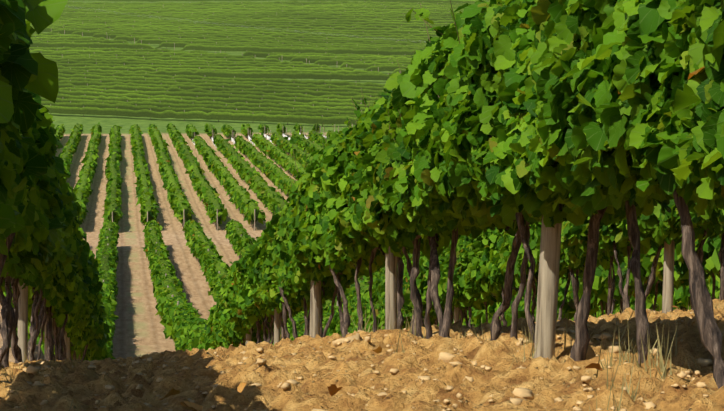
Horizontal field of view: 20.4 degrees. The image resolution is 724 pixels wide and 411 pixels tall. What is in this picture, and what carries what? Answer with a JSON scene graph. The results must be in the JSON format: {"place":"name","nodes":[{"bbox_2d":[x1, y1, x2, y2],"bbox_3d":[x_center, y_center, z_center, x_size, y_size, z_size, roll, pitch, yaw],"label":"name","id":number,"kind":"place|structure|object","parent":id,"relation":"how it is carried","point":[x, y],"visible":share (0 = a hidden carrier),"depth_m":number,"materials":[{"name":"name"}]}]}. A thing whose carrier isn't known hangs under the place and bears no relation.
{"place":"outdoors","nodes":[
{"label":"outdoors","id":0,"kind":"place"},
{"bbox_2d":[0,0,723,410],"bbox_3d":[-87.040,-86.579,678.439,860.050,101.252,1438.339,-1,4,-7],"label":"ground","id":1,"kind":"structure","parent":0,"point":[140,328],"depth_m":11.17,"materials":[{"name":"brown soil"}]},
{"bbox_2d":[10,122,412,347],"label":"leaves","id":2,"kind":"object","parent":1,"relation":"on","point":[165,307],"visible":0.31,"depth_m":195.93,"materials":[{"name":"green plant"}]},
{"bbox_2d":[35,1,437,126],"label":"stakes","id":3,"kind":"object","parent":1,"relation":"on","point":[220,52],"visible":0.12,"depth_m":458.99,"materials":[{"name":"wood"}]},
{"bbox_2d":[68,5,422,41],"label":"powerline","id":4,"kind":"object","parent":1,"relation":"on","point":[254,26],"visible":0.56,"depth_m":406.81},
{"bbox_2d":[16,0,489,333],"bbox_3d":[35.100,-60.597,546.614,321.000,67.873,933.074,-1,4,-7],"label":"vine rows","id":5,"kind":"object","parent":1,"relation":"on","point":[209,87],"visible":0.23,"depth_m":442.25,"materials":[{"name":"green plant"}]},
{"bbox_2d":[192,133,324,147],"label":"sleeves","id":6,"kind":"object","parent":1,"relation":"on","point":[233,140],"visible":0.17,"depth_m":315.79,"materials":[{"name":"white plastic"}]},
{"bbox_2d":[87,0,491,328],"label":"shoots","id":7,"kind":"object","parent":1,"relation":"on","point":[369,103],"visible":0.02,"depth_m":14.44,"materials":[{"name":"green plant"}]},
{"bbox_2d":[17,124,686,362],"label":"posts","id":8,"kind":"object","parent":1,"relation":"on","point":[547,289],"visible":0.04,"depth_m":15.90,"materials":[{"name":"grey wood"}]},
{"bbox_2d":[1,293,719,410],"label":"grass","id":9,"kind":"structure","parent":1,"relation":"on","point":[662,368],"depth_m":8.87,"materials":[{"name":"plant"}]},
{"bbox_2d":[0,0,723,350],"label":"leaves","id":10,"kind":"object","parent":1,"relation":"on","point":[294,250],"visible":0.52,"depth_m":20.19,"materials":[{"name":"green plant"}]},
{"bbox_2d":[0,130,723,388],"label":"trunks","id":11,"kind":"object","parent":1,"relation":"on","point":[701,306],"visible":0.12,"depth_m":13.99,"materials":[{"name":"brown plant"}]},
{"bbox_2d":[1,309,723,410],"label":"stones","id":12,"kind":"object","parent":1,"relation":"on","point":[521,392],"visible":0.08,"depth_m":9.61,"materials":[{"name":"beige stone"}]},
{"bbox_2d":[32,59,712,342],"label":"dry leaves","id":13,"kind":"object","parent":1,"relation":"on","point":[571,303],"depth_m":31.96,"materials":[{"name":"brown plant"}]},
{"bbox_2d":[36,234,722,360],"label":"leaves","id":14,"kind":"object","parent":1,"relation":"on","point":[192,329],"visible":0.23,"depth_m":36.32,"materials":[{"name":"green plant"}]},
{"bbox_2d":[141,306,722,410],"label":"dry leaves","id":15,"kind":"object","parent":1,"relation":"on","point":[333,389],"visible":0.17,"depth_m":8.95,"materials":[{"name":"brown plant"}]},
{"bbox_2d":[322,0,723,259],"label":"leaves","id":16,"kind":"object","parent":1,"relation":"on","point":[611,106],"visible":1,"depth_m":9.39,"materials":[{"name":"green plant"}]}
]}

